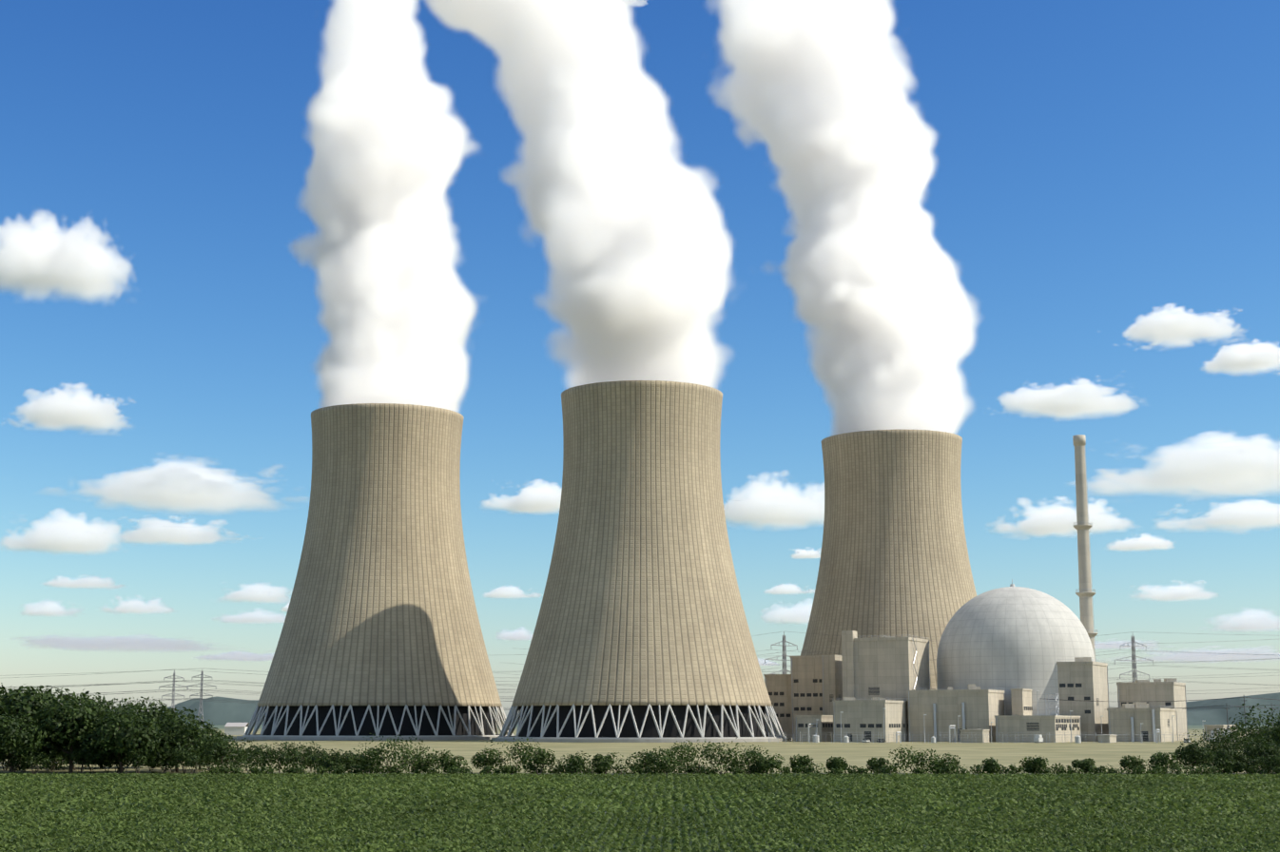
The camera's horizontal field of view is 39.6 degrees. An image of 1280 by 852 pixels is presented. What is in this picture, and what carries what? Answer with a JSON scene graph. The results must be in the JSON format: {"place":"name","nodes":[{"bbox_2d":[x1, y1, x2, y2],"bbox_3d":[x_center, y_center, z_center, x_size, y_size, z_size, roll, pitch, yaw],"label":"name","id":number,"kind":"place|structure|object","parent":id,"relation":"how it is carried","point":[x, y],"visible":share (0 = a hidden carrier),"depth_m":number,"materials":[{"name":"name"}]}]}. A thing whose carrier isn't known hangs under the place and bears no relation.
{"place":"outdoors","nodes":[
{"label":"outdoors","id":0,"kind":"place"},
{"bbox_2d":[158,698,203,710],"bbox_3d":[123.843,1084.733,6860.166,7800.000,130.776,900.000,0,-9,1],"label":"hill","id":1,"kind":"structure","parent":0,"point":[187,703],"depth_m":6503.16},
{"bbox_2d":[0,725,1279,851],"bbox_3d":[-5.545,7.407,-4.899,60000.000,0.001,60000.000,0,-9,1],"label":"ground","id":2,"kind":"structure","parent":0,"point":[1006,755],"depth_m":471.01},
{"bbox_2d":[0,748,29,773],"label":"hedge bush","id":3,"kind":"object","parent":2,"relation":"on","point":[12,760],"visible":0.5,"depth_m":282.16,"materials":[{"name":"green plant"}]},
{"bbox_2d":[0,712,44,761],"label":"tree","id":4,"kind":"object","parent":2,"relation":"on","point":[10,736],"visible":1,"depth_m":278.07,"materials":[{"name":"green plant"}]},
{"bbox_2d":[6,755,38,773],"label":"hedge bush","id":5,"kind":"object","parent":2,"relation":"on","point":[20,768],"visible":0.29,"depth_m":283.04,"materials":[{"name":"green plant"}]},
{"bbox_2d":[17,752,52,774],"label":"hedge bush","id":6,"kind":"object","parent":2,"relation":"on","point":[31,760],"visible":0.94,"depth_m":280.29,"materials":[{"name":"green plant"}]},
{"bbox_2d":[0,685,69,771],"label":"tree","id":7,"kind":"object","parent":2,"relation":"on","point":[31,705],"visible":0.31,"depth_m":291.78,"materials":[{"name":"green plant"}]},
{"bbox_2d":[38,755,69,771],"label":"hedge bush","id":8,"kind":"object","parent":2,"relation":"on","point":[51,767],"visible":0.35,"depth_m":297.64,"materials":[{"name":"green plant"}]},
{"bbox_2d":[9,685,115,767],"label":"tree","id":9,"kind":"object","parent":2,"relation":"on","point":[81,695],"visible":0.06,"depth_m":321.67,"materials":[{"name":"green plant"}]},
{"bbox_2d":[18,692,116,772],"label":"tree","id":10,"kind":"object","parent":2,"relation":"on","point":[64,726],"visible":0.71,"depth_m":285.55,"materials":[{"name":"green plant"}]},
{"bbox_2d":[68,746,96,773],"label":"hedge bush","id":11,"kind":"object","parent":2,"relation":"on","point":[76,755],"visible":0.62,"depth_m":283.19,"materials":[{"name":"green plant"}]},
{"bbox_2d":[57,698,144,768],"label":"tree","id":12,"kind":"object","parent":2,"relation":"on","point":[104,705],"visible":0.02,"depth_m":311.55,"materials":[{"name":"green plant"}]},
{"bbox_2d":[101,753,130,773],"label":"hedge bush","id":13,"kind":"object","parent":2,"relation":"on","point":[114,757],"visible":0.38,"depth_m":285.24,"materials":[{"name":"green plant"}]},
{"bbox_2d":[78,704,172,773],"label":"tree","id":14,"kind":"object","parent":2,"relation":"on","point":[120,738],"visible":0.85,"depth_m":282.63,"materials":[{"name":"green plant"}]},
{"bbox_2d":[121,746,150,773],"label":"hedge bush","id":15,"kind":"object","parent":2,"relation":"on","point":[141,760],"visible":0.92,"depth_m":281.48,"materials":[{"name":"green plant"}]},
{"bbox_2d":[103,696,174,714],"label":"tree","id":16,"kind":"object","parent":2,"relation":"on","point":[126,699],"visible":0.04,"depth_m":356.98,"materials":[{"name":"green plant"}]},
{"bbox_2d":[113,702,208,768],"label":"tree","id":17,"kind":"object","parent":2,"relation":"on","point":[151,712],"visible":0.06,"depth_m":314.38,"materials":[{"name":"green plant"}]},
{"bbox_2d":[146,746,179,773],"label":"hedge bush","id":18,"kind":"object","parent":2,"relation":"on","point":[167,762],"visible":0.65,"depth_m":284.35,"materials":[{"name":"green plant"}]},
{"bbox_2d":[158,669,188,708],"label":"transmission pylon","id":19,"kind":"object","parent":2,"relation":"on","point":[173,695],"visible":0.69,"depth_m":1039.91,"materials":[{"name":"silver metal"}]},
{"bbox_2d":[6,631,1276,710],"bbox_3d":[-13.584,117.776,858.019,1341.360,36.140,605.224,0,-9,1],"label":"power lines","id":20,"kind":"object","parent":19,"relation":"attached to","point":[191,699],"visible":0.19,"depth_m":972.96,"materials":[{"name":"grey"}]},
{"bbox_2d":[140,709,229,772],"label":"tree","id":21,"kind":"object","parent":2,"relation":"on","point":[180,732],"visible":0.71,"depth_m":288.99,"materials":[{"name":"green plant"}]},
{"bbox_2d":[171,743,198,773],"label":"hedge bush","id":22,"kind":"object","parent":2,"relation":"on","point":[181,755],"visible":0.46,"depth_m":282.48,"materials":[{"name":"green plant"}]},
{"bbox_2d":[176,747,208,774],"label":"hedge bush","id":23,"kind":"object","parent":2,"relation":"on","point":[194,762],"visible":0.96,"depth_m":280.05,"materials":[{"name":"green plant"}]},
{"bbox_2d":[163,717,238,770],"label":"tree","id":24,"kind":"object","parent":2,"relation":"on","point":[231,738],"visible":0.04,"depth_m":303.79,"materials":[{"name":"green plant"}]},
{"bbox_2d":[186,670,216,734],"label":"transmission pylon","id":25,"kind":"object","parent":2,"relation":"on","point":[201,692],"visible":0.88,"depth_m":989.55,"materials":[{"name":"silver metal"}]},
{"bbox_2d":[195,733,252,769],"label":"tree","id":26,"kind":"object","parent":2,"relation":"on","point":[218,753],"visible":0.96,"depth_m":285.79,"materials":[{"name":"green plant"}]},
{"bbox_2d":[224,722,249,735],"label":"building","id":27,"kind":"structure","parent":2,"relation":"on","point":[235,728],"depth_m":1085.52,"materials":[{"name":"white"}]},
{"bbox_2d":[224,737,271,770],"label":"bush","id":28,"kind":"object","parent":2,"relation":"on","point":[248,751],"visible":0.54,"depth_m":297.31,"materials":[{"name":"green plant"}]},
{"bbox_2d":[256,764,276,774],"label":"hedge bush","id":29,"kind":"object","parent":2,"relation":"on","point":[263,768],"visible":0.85,"depth_m":273.13,"materials":[{"name":"green plant"}]},
{"bbox_2d":[245,741,315,773],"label":"bush","id":30,"kind":"object","parent":2,"relation":"on","point":[285,758],"visible":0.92,"depth_m":282.07,"materials":[{"name":"green plant"}]},
{"bbox_2d":[291,740,334,771],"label":"bush","id":31,"kind":"object","parent":2,"relation":"on","point":[304,751],"visible":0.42,"depth_m":293.54,"materials":[{"name":"green plant"}]},
{"bbox_2d":[310,748,354,772],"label":"bush","id":32,"kind":"object","parent":2,"relation":"on","point":[332,761],"visible":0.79,"depth_m":279.67,"materials":[{"name":"green plant"}]},
{"bbox_2d":[329,765,347,774],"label":"hedge bush","id":33,"kind":"object","parent":2,"relation":"on","point":[340,770],"visible":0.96,"depth_m":275.45,"materials":[{"name":"green plant"}]},
{"bbox_2d":[344,748,364,770],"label":"hedge bush","id":34,"kind":"object","parent":2,"relation":"on","point":[356,759],"visible":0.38,"depth_m":283.26,"materials":[{"name":"green plant"}]},
{"bbox_2d":[355,762,379,774],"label":"hedge bush","id":35,"kind":"object","parent":2,"relation":"on","point":[368,768],"visible":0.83,"depth_m":276.59,"materials":[{"name":"green plant"}]},
{"bbox_2d":[358,745,388,773],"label":"hedge bush","id":36,"kind":"object","parent":2,"relation":"on","point":[366,760],"visible":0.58,"depth_m":278.79,"materials":[{"name":"green plant"}]},
{"bbox_2d":[236,704,514,740],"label":"support columns","id":37,"kind":"structure","parent":2,"relation":"on","point":[351,723],"depth_m":800.00,"materials":[{"name":"grey concrete"}]},
{"bbox_2d":[257,403,502,707],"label":"cooling tower","id":38,"kind":"structure","parent":2,"relation":"on","point":[381,610],"depth_m":827.62,"materials":[{"name":"beige concrete"}]},
{"bbox_2d":[356,733,433,774],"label":"hedge bush","id":39,"kind":"object","parent":2,"relation":"on","point":[393,753],"visible":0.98,"depth_m":275.06,"materials":[{"name":"green plant"}]},
{"bbox_2d":[384,763,407,774],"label":"hedge bush","id":40,"kind":"object","parent":2,"relation":"on","point":[396,770],"visible":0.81,"depth_m":274.23,"materials":[{"name":"green plant"}]},
{"bbox_2d":[398,746,438,774],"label":"hedge bush","id":41,"kind":"object","parent":2,"relation":"on","point":[431,762],"visible":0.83,"depth_m":280.14,"materials":[{"name":"green plant"}]},
{"bbox_2d":[434,748,467,773],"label":"hedge bush","id":42,"kind":"object","parent":2,"relation":"on","point":[446,761],"visible":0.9,"depth_m":277.39,"materials":[{"name":"green plant"}]},
{"bbox_2d":[454,766,472,774],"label":"hedge bush","id":43,"kind":"object","parent":2,"relation":"on","point":[466,770],"visible":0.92,"depth_m":272.87,"materials":[{"name":"green plant"}]},
{"bbox_2d":[470,748,504,772],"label":"hedge bush","id":44,"kind":"object","parent":2,"relation":"on","point":[481,758],"visible":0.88,"depth_m":283.64,"materials":[{"name":"green plant"}]},
{"bbox_2d":[493,765,510,774],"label":"hedge bush","id":45,"kind":"object","parent":2,"relation":"on","point":[504,769],"visible":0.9,"depth_m":277.49,"materials":[{"name":"green plant"}]},
{"bbox_2d":[481,736,540,773],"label":"hedge bush","id":46,"kind":"object","parent":2,"relation":"on","point":[519,751],"visible":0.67,"depth_m":282.78,"materials":[{"name":"green plant"}]},
{"bbox_2d":[521,746,557,775],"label":"hedge bush","id":47,"kind":"object","parent":2,"relation":"on","point":[541,755],"visible":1,"depth_m":274.66,"materials":[{"name":"green plant"}]},
{"bbox_2d":[554,751,591,774],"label":"hedge bush","id":48,"kind":"object","parent":2,"relation":"on","point":[576,766],"visible":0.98,"depth_m":273.77,"materials":[{"name":"green plant"}]},
{"bbox_2d":[590,752,623,774],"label":"hedge bush","id":49,"kind":"object","parent":2,"relation":"on","point":[602,763],"visible":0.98,"depth_m":275.48,"materials":[{"name":"green plant"}]},
{"bbox_2d":[611,764,631,774],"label":"hedge bush","id":50,"kind":"object","parent":2,"relation":"on","point":[619,771],"visible":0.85,"depth_m":277.67,"materials":[{"name":"green plant"}]},
{"bbox_2d":[0,771,1279,851],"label":"crop field plants","id":51,"kind":"object","parent":2,"relation":"on","point":[145,796],"visible":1,"depth_m":153.17,"materials":[{"name":"green plant"}]},
{"bbox_2d":[624,749,658,771],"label":"hedge bush","id":52,"kind":"object","parent":2,"relation":"on","point":[642,764],"visible":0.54,"depth_m":281.03,"materials":[{"name":"green plant"}]},
{"bbox_2d":[511,380,772,706],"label":"cooling tower","id":53,"kind":"structure","parent":2,"relation":"on","point":[641,604],"depth_m":739.77,"materials":[{"name":"beige concrete"}]},
{"bbox_2d":[491,703,792,742],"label":"tower support columns","id":54,"kind":"structure","parent":2,"relation":"on","point":[626,724],"depth_m":713.37,"materials":[{"name":"white concrete"}]},
{"bbox_2d":[643,746,693,775],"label":"hedge bush","id":55,"kind":"object","parent":2,"relation":"on","point":[662,765],"visible":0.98,"depth_m":273.60,"materials":[{"name":"green plant"}]},
{"bbox_2d":[664,738,720,774],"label":"hedge bush","id":56,"kind":"object","parent":2,"relation":"on","point":[692,750],"visible":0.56,"depth_m":280.59,"materials":[{"name":"green plant"}]},
{"bbox_2d":[701,764,723,774],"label":"hedge bush","id":57,"kind":"object","parent":2,"relation":"on","point":[712,770],"visible":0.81,"depth_m":272.77,"materials":[{"name":"green plant"}]},
{"bbox_2d":[689,736,754,774],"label":"hedge bush","id":58,"kind":"object","parent":2,"relation":"on","point":[724,758],"visible":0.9,"depth_m":275.70,"materials":[{"name":"green plant"}]},
{"bbox_2d":[723,744,771,774],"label":"hedge bush","id":59,"kind":"object","parent":2,"relation":"on","point":[755,756],"visible":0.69,"depth_m":276.49,"materials":[{"name":"green plant"}]},
{"bbox_2d":[753,753,785,774],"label":"hedge bush","id":60,"kind":"object","parent":2,"relation":"on","point":[767,765],"visible":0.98,"depth_m":273.67,"materials":[{"name":"green plant"}]},
{"bbox_2d":[764,631,797,674],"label":"transmission pylon","id":61,"kind":"object","parent":2,"relation":"on","point":[785,660],"visible":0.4,"depth_m":848.13,"materials":[{"name":"silver metal"}]},
{"bbox_2d":[789,754,814,772],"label":"hedge bush","id":62,"kind":"object","parent":2,"relation":"on","point":[803,761],"visible":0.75,"depth_m":280.05,"materials":[{"name":"green plant"}]},
{"bbox_2d":[804,762,825,774],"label":"hedge bush","id":63,"kind":"object","parent":2,"relation":"on","point":[808,769],"visible":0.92,"depth_m":273.28,"materials":[{"name":"green plant"}]},
{"bbox_2d":[825,756,848,770],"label":"hedge bush","id":64,"kind":"object","parent":2,"relation":"on","point":[836,762],"visible":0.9,"depth_m":282.81,"materials":[{"name":"green plant"}]},
{"bbox_2d":[866,757,891,772],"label":"hedge bush","id":65,"kind":"object","parent":2,"relation":"on","point":[872,763],"visible":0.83,"depth_m":281.63,"materials":[{"name":"green plant"}]},
{"bbox_2d":[800,429,976,690],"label":"cooling tower","id":66,"kind":"structure","parent":2,"relation":"on","point":[894,561],"depth_m":872.02,"materials":[{"name":"beige concrete"}]},
{"bbox_2d":[882,763,905,774],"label":"hedge bush","id":67,"kind":"object","parent":2,"relation":"on","point":[888,769],"visible":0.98,"depth_m":275.49,"materials":[{"name":"green plant"}]},
{"bbox_2d":[888,744,943,773],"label":"hedge bush","id":68,"kind":"object","parent":2,"relation":"on","point":[916,759],"visible":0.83,"depth_m":279.38,"materials":[{"name":"green plant"}]},
{"bbox_2d":[927,753,960,773],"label":"hedge bush","id":69,"kind":"object","parent":2,"relation":"on","point":[941,763],"visible":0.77,"depth_m":276.13,"materials":[{"name":"green plant"}]},
{"bbox_2d":[951,764,972,775],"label":"hedge bush","id":70,"kind":"object","parent":2,"relation":"on","point":[963,770],"visible":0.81,"depth_m":271.64,"materials":[{"name":"green plant"}]},
{"bbox_2d":[980,756,1001,774],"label":"hedge bush","id":71,"kind":"object","parent":2,"relation":"on","point":[990,766],"visible":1,"depth_m":273.32,"materials":[{"name":"green plant"}]},
{"bbox_2d":[768,690,1250,743],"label":"yard fence and lamp masts","id":72,"kind":"object","parent":2,"relation":"on","point":[1109,734],"visible":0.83,"depth_m":680.31,"materials":[{"name":"silver metal"}]},
{"bbox_2d":[763,630,1258,742],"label":"power plant buildings","id":73,"kind":"structure","parent":2,"relation":"on","point":[861,687],"depth_m":737.90,"materials":[{"name":"concrete"}]},
{"bbox_2d":[1005,763,1024,774],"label":"hedge bush","id":74,"kind":"object","parent":2,"relation":"on","point":[1013,769],"visible":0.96,"depth_m":276.42,"materials":[{"name":"green plant"}]},
{"bbox_2d":[936,586,1094,715],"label":"containment dome","id":75,"kind":"structure","parent":2,"relation":"on","point":[1007,638],"depth_m":752.06,"materials":[{"name":"white concrete"}]},
{"bbox_2d":[1019,756,1049,774],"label":"hedge bush","id":76,"kind":"object","parent":2,"relation":"on","point":[1037,762],"visible":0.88,"depth_m":277.90,"materials":[{"name":"green plant"}]},
{"bbox_2d":[1050,762,1072,774],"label":"hedge bush","id":77,"kind":"object","parent":2,"relation":"on","point":[1058,769],"visible":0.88,"depth_m":274.07,"materials":[{"name":"green plant"}]},
{"bbox_2d":[1071,757,1095,774],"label":"hedge bush","id":78,"kind":"object","parent":2,"relation":"on","point":[1085,765],"visible":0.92,"depth_m":274.68,"materials":[{"name":"green plant"}]},
{"bbox_2d":[1072,434,1097,661],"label":"vent stack","id":79,"kind":"object","parent":2,"relation":"on","point":[1083,526],"visible":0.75,"depth_m":807.83,"materials":[{"name":"concrete"}]},
{"bbox_2d":[1087,765,1105,775],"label":"hedge bush","id":80,"kind":"object","parent":2,"relation":"on","point":[1096,769],"visible":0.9,"depth_m":271.24,"materials":[{"name":"green plant"}]},
{"bbox_2d":[1098,763,1124,774],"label":"hedge bush","id":81,"kind":"object","parent":2,"relation":"on","point":[1112,770],"visible":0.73,"depth_m":273.85,"materials":[{"name":"green plant"}]},
{"bbox_2d":[1114,636,1153,681],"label":"transmission pylon","id":82,"kind":"object","parent":2,"relation":"on","point":[1134,666],"visible":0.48,"depth_m":815.51,"materials":[{"name":"silver metal"}]},
{"bbox_2d":[1118,755,1152,773],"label":"hedge bush","id":83,"kind":"object","parent":2,"relation":"on","point":[1125,763],"visible":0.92,"depth_m":281.48,"materials":[{"name":"green plant"}]},
{"bbox_2d":[1124,765,1147,775],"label":"hedge bush","id":84,"kind":"object","parent":2,"relation":"on","point":[1137,768],"visible":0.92,"depth_m":270.04,"materials":[{"name":"green plant"}]},
{"bbox_2d":[1146,751,1179,772],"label":"hedge bush","id":85,"kind":"object","parent":2,"relation":"on","point":[1161,760],"visible":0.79,"depth_m":277.73,"materials":[{"name":"green plant"}]},
{"bbox_2d":[1047,695,1279,736],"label":"distribution poles","id":86,"kind":"object","parent":2,"relation":"on","point":[1244,707],"visible":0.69,"depth_m":726.46,"materials":[{"name":"grey metal"}]},
{"bbox_2d":[1169,764,1192,775],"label":"hedge bush","id":87,"kind":"object","parent":2,"relation":"on","point":[1179,770],"visible":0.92,"depth_m":270.43,"materials":[{"name":"green plant"}]},
{"bbox_2d":[1169,742,1213,770],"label":"bush","id":88,"kind":"object","parent":2,"relation":"on","point":[1189,753],"visible":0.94,"depth_m":287.01,"materials":[{"name":"green plant"}]},
{"bbox_2d":[1184,764,1209,775],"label":"hedge bush","id":89,"kind":"object","parent":2,"relation":"on","point":[1197,770],"visible":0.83,"depth_m":273.34,"materials":[{"name":"green plant"}]},
{"bbox_2d":[1201,764,1221,774],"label":"hedge bush","id":90,"kind":"object","parent":2,"relation":"on","point":[1215,769],"visible":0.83,"depth_m":273.20,"materials":[{"name":"green plant"}]},
{"bbox_2d":[1179,726,1252,764],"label":"tree","id":91,"kind":"object","parent":2,"relation":"on","point":[1217,746],"visible":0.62,"depth_m":308.97,"materials":[{"name":"green plant"}]},
{"bbox_2d":[1202,754,1235,772],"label":"hedge bush","id":92,"kind":"object","parent":2,"relation":"on","point":[1224,764],"visible":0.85,"depth_m":275.95,"materials":[{"name":"green plant"}]},
{"bbox_2d":[1211,748,1247,773],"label":"bush","id":93,"kind":"object","parent":2,"relation":"on","point":[1237,758],"visible":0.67,"depth_m":276.90,"materials":[{"name":"green plant"}]},
{"bbox_2d":[1214,716,1277,751],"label":"tree","id":94,"kind":"object","parent":2,"relation":"on","point":[1241,735],"visible":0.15,"depth_m":350.25,"materials":[{"name":"green plant"}]},
{"bbox_2d":[1222,703,1279,755],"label":"tree","id":95,"kind":"object","parent":2,"relation":"on","point":[1261,731],"visible":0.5,"depth_m":330.26,"materials":[{"name":"green plant"}]},
{"bbox_2d":[1239,756,1264,774],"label":"hedge bush","id":96,"kind":"object","parent":2,"relation":"on","point":[1249,763],"visible":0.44,"depth_m":276.89,"materials":[{"name":"green plant"}]},
{"bbox_2d":[1231,735,1279,773],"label":"bush","id":97,"kind":"object","parent":2,"relation":"on","point":[1257,751],"visible":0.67,"depth_m":281.40,"materials":[{"name":"green plant"}]},
{"bbox_2d":[1259,715,1279,760],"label":"tree","id":98,"kind":"object","parent":2,"relation":"on","point":[1275,731],"visible":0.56,"depth_m":300.25,"materials":[{"name":"green plant"}]},
{"bbox_2d":[1260,755,1279,774],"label":"hedge bush","id":99,"kind":"object","parent":2,"relation":"on","point":[1276,763],"visible":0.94,"depth_m":275.09,"materials":[{"name":"green plant"}]},
{"bbox_2d":[0,0,1279,717],"label":"sky","id":100,"kind":"structure","parent":0,"point":[1014,229],"materials":[{"name":"blue"}]},
{"bbox_2d":[162,692,1279,725],"bbox_3d":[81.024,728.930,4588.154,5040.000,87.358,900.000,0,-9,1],"label":"distant hills","id":101,"kind":"structure","parent":0,"point":[219,711],"depth_m":4178.22,"materials":[{"name":"green plant"}]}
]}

